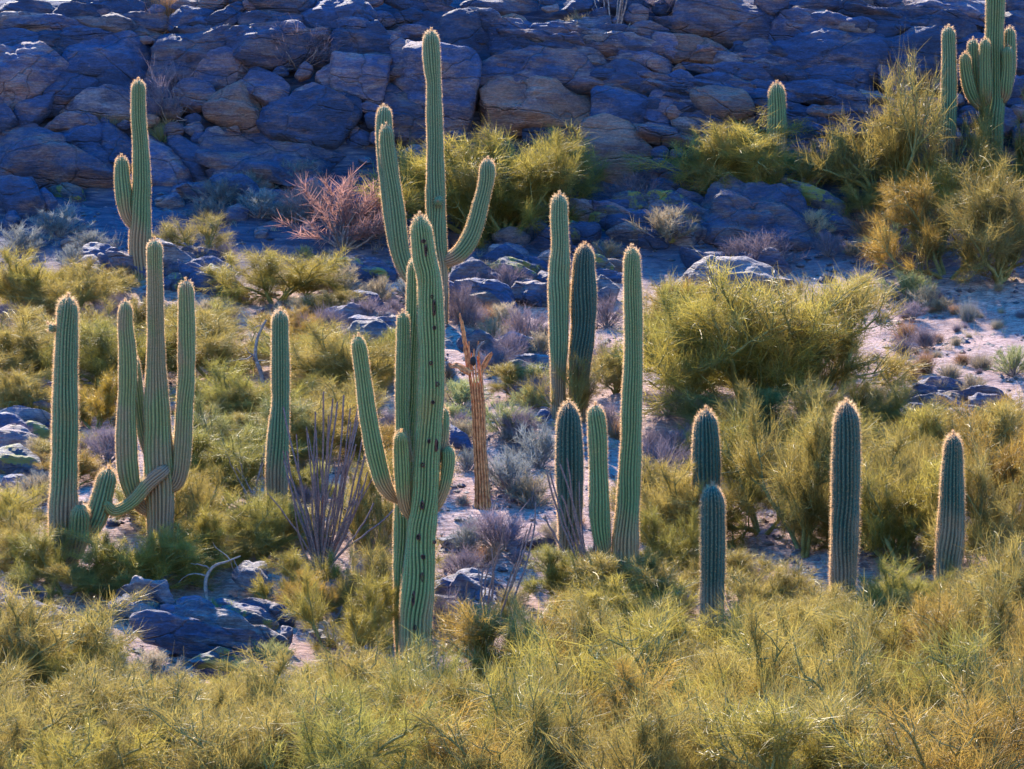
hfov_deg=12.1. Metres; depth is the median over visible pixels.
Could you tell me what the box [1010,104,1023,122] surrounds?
stone
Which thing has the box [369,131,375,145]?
stone
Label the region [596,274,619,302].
stone
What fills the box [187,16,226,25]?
ledge rock
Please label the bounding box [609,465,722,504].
palo verde tree
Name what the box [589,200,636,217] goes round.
ledge rock
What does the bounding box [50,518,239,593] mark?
palo verde tree
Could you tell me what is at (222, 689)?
desert shrub
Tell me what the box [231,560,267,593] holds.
boulder
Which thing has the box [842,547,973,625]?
palo verde tree
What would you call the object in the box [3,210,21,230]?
stone
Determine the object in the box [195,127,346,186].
ledge rock
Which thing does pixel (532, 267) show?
ledge rock
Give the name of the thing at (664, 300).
palo verde tree
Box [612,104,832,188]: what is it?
palo verde tree
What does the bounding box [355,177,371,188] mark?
stone
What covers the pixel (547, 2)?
stone
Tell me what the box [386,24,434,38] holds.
ledge rock
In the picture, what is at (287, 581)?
desert shrub
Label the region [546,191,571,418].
saguaro cactus
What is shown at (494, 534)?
desert shrub
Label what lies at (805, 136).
ledge rock
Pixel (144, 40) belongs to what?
ledge rock
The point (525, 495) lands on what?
desert shrub
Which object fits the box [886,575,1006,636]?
palo verde tree
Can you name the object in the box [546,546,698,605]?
palo verde tree
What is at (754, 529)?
palo verde tree
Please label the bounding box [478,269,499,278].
ledge rock
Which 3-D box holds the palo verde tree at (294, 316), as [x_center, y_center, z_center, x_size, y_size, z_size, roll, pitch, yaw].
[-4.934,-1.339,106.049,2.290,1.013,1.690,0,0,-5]
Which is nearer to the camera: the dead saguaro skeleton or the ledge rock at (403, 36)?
the dead saguaro skeleton
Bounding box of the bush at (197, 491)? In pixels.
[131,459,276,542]
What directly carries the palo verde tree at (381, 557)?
on the ground at (656, 266)
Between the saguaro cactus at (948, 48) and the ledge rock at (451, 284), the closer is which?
the ledge rock at (451, 284)
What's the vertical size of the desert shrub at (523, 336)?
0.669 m
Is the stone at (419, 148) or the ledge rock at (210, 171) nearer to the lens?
the ledge rock at (210, 171)
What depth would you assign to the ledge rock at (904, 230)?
114.59 m
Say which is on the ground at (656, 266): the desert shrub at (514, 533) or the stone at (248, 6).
the desert shrub at (514, 533)
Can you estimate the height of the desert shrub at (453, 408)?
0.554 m
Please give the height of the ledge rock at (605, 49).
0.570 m
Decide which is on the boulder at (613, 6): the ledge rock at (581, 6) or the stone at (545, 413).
the ledge rock at (581, 6)
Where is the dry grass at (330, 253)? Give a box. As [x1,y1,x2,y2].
[0,185,1013,763]
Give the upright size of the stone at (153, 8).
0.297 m
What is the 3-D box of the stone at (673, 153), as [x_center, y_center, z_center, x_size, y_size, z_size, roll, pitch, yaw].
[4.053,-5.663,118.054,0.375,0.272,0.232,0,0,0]
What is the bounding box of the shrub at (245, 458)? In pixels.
[139,415,306,510]
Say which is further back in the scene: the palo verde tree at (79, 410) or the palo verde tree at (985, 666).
the palo verde tree at (79, 410)
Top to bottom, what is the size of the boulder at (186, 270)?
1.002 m
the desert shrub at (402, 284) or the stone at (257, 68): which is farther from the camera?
the stone at (257, 68)
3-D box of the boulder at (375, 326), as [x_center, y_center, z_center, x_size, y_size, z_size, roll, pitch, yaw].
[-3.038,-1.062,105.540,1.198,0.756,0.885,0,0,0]
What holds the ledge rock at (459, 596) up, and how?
on the ledge rock at (460, 578)
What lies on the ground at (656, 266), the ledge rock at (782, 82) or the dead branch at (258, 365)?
the dead branch at (258, 365)
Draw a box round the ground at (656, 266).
[0,0,1023,763]
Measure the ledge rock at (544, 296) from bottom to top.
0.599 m
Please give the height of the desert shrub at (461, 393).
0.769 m
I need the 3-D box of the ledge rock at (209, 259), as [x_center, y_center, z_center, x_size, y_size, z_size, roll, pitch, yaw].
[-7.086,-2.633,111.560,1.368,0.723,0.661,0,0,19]
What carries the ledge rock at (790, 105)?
on the ledge rock at (758, 100)
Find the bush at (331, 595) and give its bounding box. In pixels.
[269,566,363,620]
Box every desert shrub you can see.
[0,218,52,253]
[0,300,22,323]
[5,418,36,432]
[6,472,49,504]
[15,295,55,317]
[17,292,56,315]
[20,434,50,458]
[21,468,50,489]
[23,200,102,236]
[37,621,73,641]
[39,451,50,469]
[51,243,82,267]
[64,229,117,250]
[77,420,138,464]
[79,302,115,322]
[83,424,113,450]
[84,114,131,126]
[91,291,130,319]
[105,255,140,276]
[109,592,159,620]
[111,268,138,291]
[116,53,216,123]
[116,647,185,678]
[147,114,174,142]
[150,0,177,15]
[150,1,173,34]
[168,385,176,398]
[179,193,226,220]
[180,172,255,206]
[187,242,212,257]
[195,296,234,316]
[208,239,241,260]
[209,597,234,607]
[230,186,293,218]
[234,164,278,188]
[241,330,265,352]
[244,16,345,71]
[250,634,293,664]
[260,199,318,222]
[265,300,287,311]
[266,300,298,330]
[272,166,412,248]
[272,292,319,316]
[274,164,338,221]
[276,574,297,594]
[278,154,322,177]
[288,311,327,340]
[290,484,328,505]
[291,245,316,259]
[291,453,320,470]
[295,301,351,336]
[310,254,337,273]
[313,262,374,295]
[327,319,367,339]
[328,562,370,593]
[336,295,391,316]
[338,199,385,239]
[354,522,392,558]
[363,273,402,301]
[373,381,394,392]
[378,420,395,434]
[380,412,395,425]
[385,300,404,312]
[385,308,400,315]
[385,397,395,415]
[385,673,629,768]
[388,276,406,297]
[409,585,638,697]
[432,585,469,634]
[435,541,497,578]
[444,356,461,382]
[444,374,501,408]
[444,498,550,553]
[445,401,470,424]
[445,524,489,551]
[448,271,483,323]
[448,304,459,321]
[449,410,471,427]
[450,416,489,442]
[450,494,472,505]
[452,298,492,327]
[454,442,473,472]
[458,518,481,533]
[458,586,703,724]
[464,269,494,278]
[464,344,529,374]
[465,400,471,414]
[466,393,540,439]
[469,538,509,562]
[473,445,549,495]
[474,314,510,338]
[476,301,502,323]
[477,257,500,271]
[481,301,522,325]
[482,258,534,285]
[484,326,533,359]
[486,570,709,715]
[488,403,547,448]
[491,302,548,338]
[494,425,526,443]
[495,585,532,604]
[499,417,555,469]
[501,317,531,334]
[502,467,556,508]
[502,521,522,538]
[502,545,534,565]
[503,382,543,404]
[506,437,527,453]
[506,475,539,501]
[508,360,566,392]
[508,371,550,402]
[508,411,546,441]
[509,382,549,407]
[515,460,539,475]
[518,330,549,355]
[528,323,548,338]
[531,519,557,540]
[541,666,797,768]
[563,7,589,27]
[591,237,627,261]
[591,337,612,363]
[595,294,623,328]
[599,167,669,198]
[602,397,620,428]
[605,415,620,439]
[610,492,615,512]
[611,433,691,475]
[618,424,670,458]
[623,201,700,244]
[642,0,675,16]
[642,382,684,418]
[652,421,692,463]
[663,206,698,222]
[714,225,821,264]
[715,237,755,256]
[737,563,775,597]
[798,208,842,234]
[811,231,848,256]
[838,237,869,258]
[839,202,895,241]
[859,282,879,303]
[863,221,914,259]
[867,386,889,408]
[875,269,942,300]
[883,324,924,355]
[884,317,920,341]
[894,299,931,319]
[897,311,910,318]
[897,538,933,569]
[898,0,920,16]
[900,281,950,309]
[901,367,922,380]
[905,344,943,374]
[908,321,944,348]
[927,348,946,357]
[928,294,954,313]
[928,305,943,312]
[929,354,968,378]
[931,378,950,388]
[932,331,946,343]
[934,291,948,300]
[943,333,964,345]
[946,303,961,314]
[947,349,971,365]
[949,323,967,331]
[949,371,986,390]
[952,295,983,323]
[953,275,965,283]
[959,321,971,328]
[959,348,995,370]
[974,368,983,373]
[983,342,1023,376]
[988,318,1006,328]
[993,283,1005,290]
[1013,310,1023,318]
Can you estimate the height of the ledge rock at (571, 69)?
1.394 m
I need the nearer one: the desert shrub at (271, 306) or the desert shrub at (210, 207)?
the desert shrub at (271, 306)
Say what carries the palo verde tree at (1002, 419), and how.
on the ground at (656, 266)
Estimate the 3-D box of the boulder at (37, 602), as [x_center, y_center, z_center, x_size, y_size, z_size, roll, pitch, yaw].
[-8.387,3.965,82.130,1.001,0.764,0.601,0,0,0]
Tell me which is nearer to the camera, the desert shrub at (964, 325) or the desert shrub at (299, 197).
the desert shrub at (964, 325)
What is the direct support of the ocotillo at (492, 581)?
on the ground at (656, 266)
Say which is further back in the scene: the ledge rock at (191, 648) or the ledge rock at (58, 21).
the ledge rock at (58, 21)
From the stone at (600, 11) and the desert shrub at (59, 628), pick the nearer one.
the desert shrub at (59, 628)
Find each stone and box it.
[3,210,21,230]
[10,469,31,476]
[60,239,76,250]
[70,262,102,277]
[90,290,105,305]
[99,118,109,122]
[105,518,120,526]
[116,120,130,129]
[130,97,163,116]
[146,114,159,127]
[147,4,165,13]
[154,191,184,208]
[160,98,183,118]
[163,122,184,135]
[183,121,204,135]
[184,113,201,123]
[184,251,195,258]
[190,130,203,143]
[208,126,224,133]
[223,203,249,222]
[224,12,242,25]
[226,126,239,132]
[227,0,242,3]
[242,0,256,10]
[248,66,270,71]
[254,227,268,237]
[254,308,264,317]
[255,179,273,188]
[272,66,288,76]
[280,625,292,642]
[294,61,313,81]
[308,629,336,648]
[345,126,371,147]
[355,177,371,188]
[358,157,371,164]
[361,101,379,112]
[364,112,376,129]
[365,0,383,7]
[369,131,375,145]
[371,309,380,316]
[376,10,396,28]
[403,144,425,161]
[444,130,467,143]
[449,234,461,247]
[492,226,530,243]
[521,256,548,271]
[536,409,551,422]
[537,270,548,282]
[539,0,555,4]
[541,4,558,12]
[591,7,608,16]
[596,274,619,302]
[597,287,610,301]
[608,258,622,271]
[611,17,624,23]
[624,3,648,24]
[632,211,656,228]
[638,228,669,249]
[641,34,651,39]
[643,2,651,7]
[650,145,668,157]
[651,0,672,16]
[655,185,675,190]
[670,148,684,158]
[672,63,684,71]
[704,251,725,256]
[733,40,742,45]
[740,115,757,128]
[786,167,795,176]
[800,176,818,186]
[814,227,829,236]
[824,215,853,235]
[862,0,873,5]
[869,259,882,269]
[873,0,900,6]
[891,82,910,95]
[920,97,940,109]
[930,82,940,90]
[946,295,959,304]
[955,128,963,145]
[956,64,961,86]
[956,93,964,106]
[956,117,962,126]
[959,105,975,112]
[959,110,978,126]
[964,131,977,144]
[1005,0,1023,11]
[1006,98,1023,107]
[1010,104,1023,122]
[1020,75,1023,92]
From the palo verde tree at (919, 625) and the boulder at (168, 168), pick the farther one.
the boulder at (168, 168)
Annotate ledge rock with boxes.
[0,0,55,13]
[0,11,69,29]
[0,15,8,25]
[0,412,26,427]
[0,474,30,488]
[16,584,55,602]
[17,11,30,14]
[26,420,51,439]
[27,13,84,31]
[32,400,51,410]
[38,379,80,402]
[39,603,86,625]
[39,609,75,631]
[44,110,100,131]
[48,2,100,17]
[49,26,112,39]
[70,0,145,13]
[71,12,162,35]
[78,242,118,255]
[78,252,108,265]
[97,8,109,15]
[104,251,146,277]
[108,31,158,38]
[121,11,168,32]
[129,609,267,659]
[130,591,159,609]
[139,36,155,44]
[148,636,270,667]
[155,238,193,268]
[160,603,178,612]
[163,262,186,278]
[163,278,177,290]
[165,272,184,284]
[169,0,226,10]
[169,182,194,197]
[171,599,290,648]
[173,24,212,32]
[176,595,216,607]
[180,245,228,262]
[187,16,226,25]
[187,255,236,273]
[187,646,270,676]
[192,277,246,293]
[192,666,236,680]
[194,263,235,295]
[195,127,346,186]
[204,168,237,176]
[209,172,259,203]
[213,598,237,607]
[220,605,278,630]
[223,21,328,72]
[233,603,280,629]
[237,10,306,25]
[237,20,331,39]
[238,597,295,626]
[248,0,317,13]
[261,187,287,199]
[290,177,333,198]
[292,82,325,91]
[300,168,320,179]
[321,302,373,326]
[324,27,408,39]
[328,16,368,30]
[328,257,389,279]
[335,254,365,275]
[349,260,396,282]
[359,257,403,280]
[378,311,397,328]
[383,0,452,10]
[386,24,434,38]
[389,66,403,80]
[423,0,506,25]
[424,2,486,20]
[433,605,463,624]
[434,594,464,604]
[435,574,488,587]
[438,534,480,549]
[444,340,455,347]
[446,571,497,602]
[448,280,454,305]
[455,291,501,311]
[456,329,513,355]
[460,0,539,15]
[466,7,501,20]
[472,603,499,622]
[474,122,504,143]
[477,75,590,135]
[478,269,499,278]
[479,45,611,95]
[480,18,499,30]
[480,244,523,262]
[486,242,528,256]
[487,271,520,282]
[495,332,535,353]
[496,28,585,45]
[496,62,515,67]
[500,359,534,370]
[502,13,525,19]
[502,256,546,273]
[505,353,550,368]
[508,279,532,285]
[509,37,574,48]
[517,537,555,549]
[519,202,549,217]
[520,363,550,377]
[522,126,578,144]
[528,21,582,33]
[529,37,595,43]
[533,226,545,238]
[540,292,548,306]
[546,19,579,25]
[546,220,580,243]
[562,0,601,13]
[567,198,592,221]
[568,15,611,27]
[572,43,607,64]
[577,26,606,34]
[583,31,655,47]
[586,42,672,62]
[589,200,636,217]
[590,68,615,79]
[591,23,627,31]
[595,268,623,282]
[596,205,634,214]
[599,213,632,230]
[603,197,628,208]
[605,53,673,66]
[605,221,645,245]
[617,32,630,38]
[620,77,645,89]
[625,20,670,35]
[628,208,646,216]
[632,122,700,147]
[632,208,664,220]
[633,158,700,194]
[636,81,653,93]
[637,70,702,86]
[642,77,693,93]
[642,189,699,206]
[645,83,691,95]
[646,177,679,189]
[647,200,676,208]
[648,96,698,111]
[651,42,677,55]
[653,16,713,36]
[660,232,677,242]
[662,93,689,99]
[670,117,733,135]
[674,202,708,222]
[674,255,793,294]
[675,188,704,203]
[677,99,699,109]
[678,166,706,195]
[679,110,740,127]
[681,61,775,79]
[681,77,731,85]
[693,72,747,81]
[693,222,706,241]
[696,44,761,56]
[698,175,820,252]
[712,83,735,87]
[713,51,743,63]
[722,80,756,87]
[728,74,750,82]
[729,45,787,56]
[732,67,765,80]
[739,87,762,95]
[748,79,784,89]
[749,55,799,67]
[750,95,808,116]
[754,88,805,102]
[754,105,819,127]
[756,61,809,81]
[757,123,835,130]
[758,135,805,148]
[760,122,797,129]
[764,80,785,83]
[768,7,842,41]
[786,101,806,109]
[786,138,839,157]
[786,148,826,165]
[787,130,828,140]
[789,0,838,9]
[790,549,800,554]
[798,122,850,145]
[799,147,832,166]
[801,96,824,104]
[802,217,828,244]
[806,104,878,131]
[806,115,839,124]
[807,206,817,213]
[808,138,847,156]
[810,11,878,31]
[816,169,836,181]
[817,273,834,282]
[820,118,887,130]
[820,156,879,179]
[823,105,851,108]
[831,0,902,18]
[831,124,874,142]
[834,87,870,104]
[834,121,872,132]
[838,22,874,32]
[842,12,868,16]
[858,89,888,103]
[864,14,976,39]
[868,372,891,380]
[889,4,985,29]
[890,383,937,403]
[892,0,985,22]
[900,228,911,235]
[906,392,963,407]
[918,376,963,390]
[948,385,1014,404]
[964,404,990,416]
[968,392,1001,408]
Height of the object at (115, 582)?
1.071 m
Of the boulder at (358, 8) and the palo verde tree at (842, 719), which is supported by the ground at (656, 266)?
the palo verde tree at (842, 719)
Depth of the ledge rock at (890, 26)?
120.04 m
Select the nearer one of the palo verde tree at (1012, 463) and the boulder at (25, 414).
the palo verde tree at (1012, 463)
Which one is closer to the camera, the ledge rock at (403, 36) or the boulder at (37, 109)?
the boulder at (37, 109)
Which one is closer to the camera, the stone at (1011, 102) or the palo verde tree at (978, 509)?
the palo verde tree at (978, 509)
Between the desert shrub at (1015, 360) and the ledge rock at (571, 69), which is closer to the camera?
the desert shrub at (1015, 360)
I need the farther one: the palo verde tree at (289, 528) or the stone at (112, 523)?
the stone at (112, 523)
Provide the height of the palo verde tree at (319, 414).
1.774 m
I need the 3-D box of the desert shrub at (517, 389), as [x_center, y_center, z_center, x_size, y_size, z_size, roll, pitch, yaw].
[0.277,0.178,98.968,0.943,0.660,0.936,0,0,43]
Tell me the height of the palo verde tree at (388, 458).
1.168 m
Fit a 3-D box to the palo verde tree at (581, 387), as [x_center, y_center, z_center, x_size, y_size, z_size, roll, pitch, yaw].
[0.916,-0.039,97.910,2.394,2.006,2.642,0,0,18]
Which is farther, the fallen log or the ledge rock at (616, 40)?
the ledge rock at (616, 40)
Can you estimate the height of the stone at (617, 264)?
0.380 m
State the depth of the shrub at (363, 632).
81.25 m
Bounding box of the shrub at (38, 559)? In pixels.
[0,520,131,603]
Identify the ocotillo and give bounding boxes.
[213,446,265,510]
[267,391,393,573]
[458,502,535,646]
[544,458,618,589]
[592,0,630,25]
[641,431,681,473]
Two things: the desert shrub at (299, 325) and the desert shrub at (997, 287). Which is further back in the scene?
the desert shrub at (997, 287)
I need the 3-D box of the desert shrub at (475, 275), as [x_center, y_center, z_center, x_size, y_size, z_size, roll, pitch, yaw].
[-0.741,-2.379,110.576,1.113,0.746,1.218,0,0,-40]
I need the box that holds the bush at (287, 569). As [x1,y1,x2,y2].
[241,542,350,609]
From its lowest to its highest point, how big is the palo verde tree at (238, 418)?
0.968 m
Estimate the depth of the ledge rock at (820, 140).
117.72 m
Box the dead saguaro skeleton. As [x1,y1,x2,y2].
[448,313,492,510]
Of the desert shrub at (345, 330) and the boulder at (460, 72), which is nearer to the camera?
the desert shrub at (345, 330)
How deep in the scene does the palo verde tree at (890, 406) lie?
95.50 m
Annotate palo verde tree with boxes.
[0,242,108,310]
[0,253,129,315]
[0,307,117,381]
[0,360,52,410]
[0,574,166,707]
[0,589,80,640]
[0,643,149,766]
[0,654,177,766]
[0,665,105,768]
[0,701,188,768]
[2,595,148,701]
[4,300,115,345]
[20,311,198,399]
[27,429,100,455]
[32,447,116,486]
[33,385,94,423]
[33,673,171,702]
[34,368,143,430]
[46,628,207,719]
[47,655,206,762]
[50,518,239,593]
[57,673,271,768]
[75,684,300,768]
[82,290,197,353]
[85,265,146,296]
[105,632,327,722]
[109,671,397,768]
[111,473,196,525]
[111,493,139,524]
[118,646,257,766]
[134,298,252,347]
[134,298,294,380]
[151,206,238,248]
[157,667,407,754]
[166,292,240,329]
[169,351,340,422]
[171,390,324,467]
[174,662,282,695]
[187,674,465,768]
[190,242,361,313]
[192,409,245,453]
[193,378,271,420]
[203,648,358,698]
[206,697,294,753]
[208,382,387,464]
[216,507,312,559]
[221,410,268,436]
[227,628,451,716]
[231,426,334,475]
[236,495,329,530]
[240,304,329,335]
[244,320,361,381]
[244,500,314,550]
[250,323,310,371]
[257,314,452,398]
[264,370,393,403]
[277,660,466,754]
[279,262,351,295]
[285,287,371,316]
[288,458,345,499]
[293,348,394,389]
[303,371,392,422]
[308,448,393,557]
[308,645,481,756]
[321,402,395,460]
[321,534,446,627]
[326,614,485,718]
[337,325,396,382]
[339,504,392,538]
[348,127,589,233]
[362,444,467,484]
[370,678,626,768]
[375,651,589,761]
[384,654,515,690]
[396,138,455,218]
[409,153,593,232]
[437,628,564,667]
[445,109,589,250]
[446,639,654,767]
[452,617,635,755]
[469,118,617,215]
[482,581,603,644]
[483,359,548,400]
[494,662,726,768]
[505,335,611,421]
[515,540,593,600]
[519,551,591,583]
[532,568,700,636]
[534,589,725,669]
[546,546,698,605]
[556,608,694,653]
[556,633,769,707]
[572,639,804,756]
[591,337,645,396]
[594,254,894,423]
[601,271,812,406]
[609,452,691,518]
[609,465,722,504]
[611,451,777,549]
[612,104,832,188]
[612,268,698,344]
[617,585,769,663]
[618,546,700,620]
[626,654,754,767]
[639,497,700,587]
[639,537,740,576]
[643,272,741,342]
[646,642,787,762]
[647,382,800,445]
[651,487,728,528]
[653,132,782,192]
[656,644,780,678]
[671,440,751,476]
[674,587,887,721]
[674,676,939,768]
[675,421,732,461]
[677,115,782,196]
[678,576,850,660]
[681,270,878,354]
[683,393,829,549]
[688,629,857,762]
[698,262,935,415]
[705,575,943,708]
[710,369,851,469]
[717,375,893,557]
[724,544,782,599]
[724,553,829,613]
[725,434,789,480]
[725,591,806,636]
[730,416,823,452]
[739,132,830,204]
[741,628,885,665]
[752,415,938,553]
[755,495,799,516]
[768,578,920,627]
[769,675,1021,768]
[773,584,984,745]
[783,597,1008,734]
[785,657,957,746]
[787,90,946,211]
[789,516,865,553]
[793,362,920,433]
[794,580,1022,701]
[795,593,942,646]
[814,658,1023,768]
[817,442,1008,574]
[821,123,926,194]
[832,397,951,472]
[837,171,914,221]
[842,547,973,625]
[851,30,1015,210]
[853,161,1023,284]
[860,637,1023,749]
[864,603,976,663]
[869,605,1023,767]
[872,623,1023,761]
[877,150,1023,220]
[877,425,932,461]
[878,419,971,511]
[879,563,1002,613]
[880,565,1023,695]
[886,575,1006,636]
[891,400,950,422]
[894,387,1023,460]
[913,429,1023,586]
[920,411,1023,523]
[926,573,1023,662]
[931,148,1023,289]
[931,386,1023,447]
[940,525,1023,622]
[942,657,1022,752]
[943,539,1023,684]
[958,86,1023,200]
[966,509,1023,547]
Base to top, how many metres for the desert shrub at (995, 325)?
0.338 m
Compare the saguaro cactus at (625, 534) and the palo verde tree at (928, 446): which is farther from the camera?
the palo verde tree at (928, 446)
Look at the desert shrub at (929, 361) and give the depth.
101.00 m
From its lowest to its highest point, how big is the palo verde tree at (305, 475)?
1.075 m
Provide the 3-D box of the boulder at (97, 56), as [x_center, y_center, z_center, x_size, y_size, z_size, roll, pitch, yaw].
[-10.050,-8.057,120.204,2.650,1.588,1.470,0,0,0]
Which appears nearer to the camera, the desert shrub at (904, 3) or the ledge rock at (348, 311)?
the ledge rock at (348, 311)
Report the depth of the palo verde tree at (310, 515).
88.76 m
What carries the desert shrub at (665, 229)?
on the ground at (656, 266)
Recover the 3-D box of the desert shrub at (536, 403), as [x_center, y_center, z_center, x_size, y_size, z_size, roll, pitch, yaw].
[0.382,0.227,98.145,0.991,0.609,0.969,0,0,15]
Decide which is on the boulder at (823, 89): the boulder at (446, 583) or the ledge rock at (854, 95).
the ledge rock at (854, 95)
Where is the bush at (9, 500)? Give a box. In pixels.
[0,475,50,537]
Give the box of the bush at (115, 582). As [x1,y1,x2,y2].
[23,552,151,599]
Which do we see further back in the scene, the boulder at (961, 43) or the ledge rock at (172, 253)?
the boulder at (961, 43)
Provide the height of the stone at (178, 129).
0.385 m
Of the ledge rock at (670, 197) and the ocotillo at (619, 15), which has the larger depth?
the ocotillo at (619, 15)
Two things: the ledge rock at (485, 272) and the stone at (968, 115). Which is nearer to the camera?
the ledge rock at (485, 272)
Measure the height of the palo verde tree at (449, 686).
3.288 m
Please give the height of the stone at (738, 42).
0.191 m
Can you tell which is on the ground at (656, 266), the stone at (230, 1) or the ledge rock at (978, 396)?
the ledge rock at (978, 396)
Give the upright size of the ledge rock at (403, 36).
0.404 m
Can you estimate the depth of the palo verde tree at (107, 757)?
66.12 m
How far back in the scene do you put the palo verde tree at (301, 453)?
93.45 m
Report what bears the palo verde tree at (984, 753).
on the ground at (656, 266)
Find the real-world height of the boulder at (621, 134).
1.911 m
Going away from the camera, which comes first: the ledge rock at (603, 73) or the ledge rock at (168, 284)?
the ledge rock at (168, 284)
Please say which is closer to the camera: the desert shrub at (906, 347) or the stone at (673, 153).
the desert shrub at (906, 347)
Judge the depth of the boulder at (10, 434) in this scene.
95.55 m
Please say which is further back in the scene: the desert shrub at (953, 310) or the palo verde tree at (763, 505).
the desert shrub at (953, 310)
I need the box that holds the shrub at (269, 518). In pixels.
[211,479,340,560]
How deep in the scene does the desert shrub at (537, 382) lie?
99.05 m
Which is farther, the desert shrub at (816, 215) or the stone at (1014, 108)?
the stone at (1014, 108)
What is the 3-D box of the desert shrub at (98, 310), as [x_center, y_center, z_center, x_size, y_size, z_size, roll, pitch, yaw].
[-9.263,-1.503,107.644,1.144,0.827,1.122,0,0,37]
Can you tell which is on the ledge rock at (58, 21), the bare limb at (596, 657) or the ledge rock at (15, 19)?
the ledge rock at (15, 19)
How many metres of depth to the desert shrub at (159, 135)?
118.72 m
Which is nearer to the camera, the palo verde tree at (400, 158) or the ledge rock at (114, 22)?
the palo verde tree at (400, 158)
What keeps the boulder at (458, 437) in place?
on the ground at (656, 266)
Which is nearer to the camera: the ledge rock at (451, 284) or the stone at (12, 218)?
the ledge rock at (451, 284)
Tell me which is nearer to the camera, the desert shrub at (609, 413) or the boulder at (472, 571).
the boulder at (472, 571)
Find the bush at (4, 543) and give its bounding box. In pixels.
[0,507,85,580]
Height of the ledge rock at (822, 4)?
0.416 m
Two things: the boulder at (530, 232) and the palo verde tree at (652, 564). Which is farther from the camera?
the boulder at (530, 232)
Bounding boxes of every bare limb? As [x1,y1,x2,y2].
[133,674,164,714]
[585,647,616,712]
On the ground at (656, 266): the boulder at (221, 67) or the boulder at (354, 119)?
the boulder at (221, 67)
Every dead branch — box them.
[178,543,240,599]
[233,320,268,387]
[334,482,369,545]
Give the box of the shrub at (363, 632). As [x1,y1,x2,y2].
[274,562,401,662]
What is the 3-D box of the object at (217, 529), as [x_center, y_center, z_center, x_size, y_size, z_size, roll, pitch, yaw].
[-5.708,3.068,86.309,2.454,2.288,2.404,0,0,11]
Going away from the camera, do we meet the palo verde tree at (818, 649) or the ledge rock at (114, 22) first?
the palo verde tree at (818, 649)
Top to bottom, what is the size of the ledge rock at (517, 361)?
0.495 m
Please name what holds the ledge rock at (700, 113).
on the ground at (656, 266)
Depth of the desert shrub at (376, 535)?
88.29 m
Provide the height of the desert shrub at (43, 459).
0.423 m
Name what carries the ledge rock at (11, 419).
on the ground at (656, 266)
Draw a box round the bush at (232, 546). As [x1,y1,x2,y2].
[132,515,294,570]
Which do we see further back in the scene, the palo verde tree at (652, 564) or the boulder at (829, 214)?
the boulder at (829, 214)
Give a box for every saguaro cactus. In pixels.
[45,291,117,568]
[102,236,196,546]
[113,77,152,279]
[263,307,291,500]
[350,210,456,683]
[374,27,496,324]
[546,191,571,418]
[553,397,585,556]
[567,241,598,422]
[585,243,644,576]
[689,405,721,552]
[697,480,727,651]
[766,80,787,172]
[827,397,862,599]
[932,429,966,598]
[938,24,958,190]
[958,0,1016,164]
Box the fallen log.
[458,499,506,510]
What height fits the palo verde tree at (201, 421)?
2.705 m
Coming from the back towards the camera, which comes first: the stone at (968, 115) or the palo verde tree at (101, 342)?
the stone at (968, 115)
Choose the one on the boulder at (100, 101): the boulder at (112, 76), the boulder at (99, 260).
the boulder at (112, 76)
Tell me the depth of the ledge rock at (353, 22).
119.74 m
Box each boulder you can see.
[0,28,38,45]
[0,41,70,110]
[0,103,17,133]
[0,126,114,195]
[0,175,46,218]
[0,405,51,428]
[0,424,50,454]
[0,443,43,476]
[0,594,48,629]
[2,123,39,135]
[13,92,54,125]
[37,30,81,55]
[40,187,58,211]
[42,72,98,117]
[48,182,85,201]
[59,84,130,121]
[60,123,101,148]
[61,30,150,81]
[77,254,109,275]
[82,144,114,171]
[96,68,133,90]
[99,123,132,170]
[108,593,155,617]
[112,575,176,604]
[143,24,231,90]
[146,83,174,98]
[147,134,193,186]
[166,135,209,183]
[167,5,214,32]
[171,77,215,112]
[177,259,218,296]
[178,182,218,204]
[180,673,197,687]
[194,46,248,91]
[202,81,263,133]
[205,1,245,26]
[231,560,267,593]
[239,70,290,105]
[255,85,353,149]
[300,0,343,41]
[315,63,330,87]
[329,20,390,56]
[330,51,391,105]
[334,0,377,20]
[339,92,362,134]
[346,319,395,345]
[348,314,394,328]
[351,290,385,310]
[380,83,426,149]
[387,7,422,29]
[389,35,481,144]
[405,8,490,60]
[435,578,451,594]
[448,257,490,281]
[448,424,471,450]
[454,278,516,308]
[455,567,504,595]
[463,588,495,609]
[486,17,532,55]
[486,257,537,279]
[511,280,547,306]
[516,218,547,235]
[529,227,575,255]
[538,249,570,271]
[573,221,601,244]
[579,113,652,185]
[588,211,609,230]
[590,85,649,123]
[594,253,614,270]
[599,0,645,15]
[601,58,650,96]
[611,191,648,209]
[616,49,672,73]
[644,108,671,126]
[648,89,683,119]
[652,32,677,64]
[661,213,696,245]
[664,69,693,95]
[670,33,730,64]
[672,0,778,49]
[679,247,704,268]
[690,85,755,121]
[734,252,757,260]
[742,38,780,56]
[753,0,788,14]
[757,247,791,274]
[770,27,889,84]
[779,177,852,222]
[783,78,882,120]
[805,64,873,90]
[818,209,854,232]
[836,196,873,212]
[877,64,899,90]
[879,25,944,92]
[882,99,909,127]
[887,402,925,426]
[942,391,962,400]
[956,32,984,63]
[1003,107,1017,138]
[1004,10,1023,75]
[1011,75,1022,97]
[1012,123,1023,147]
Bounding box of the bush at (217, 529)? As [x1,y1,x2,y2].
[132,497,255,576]

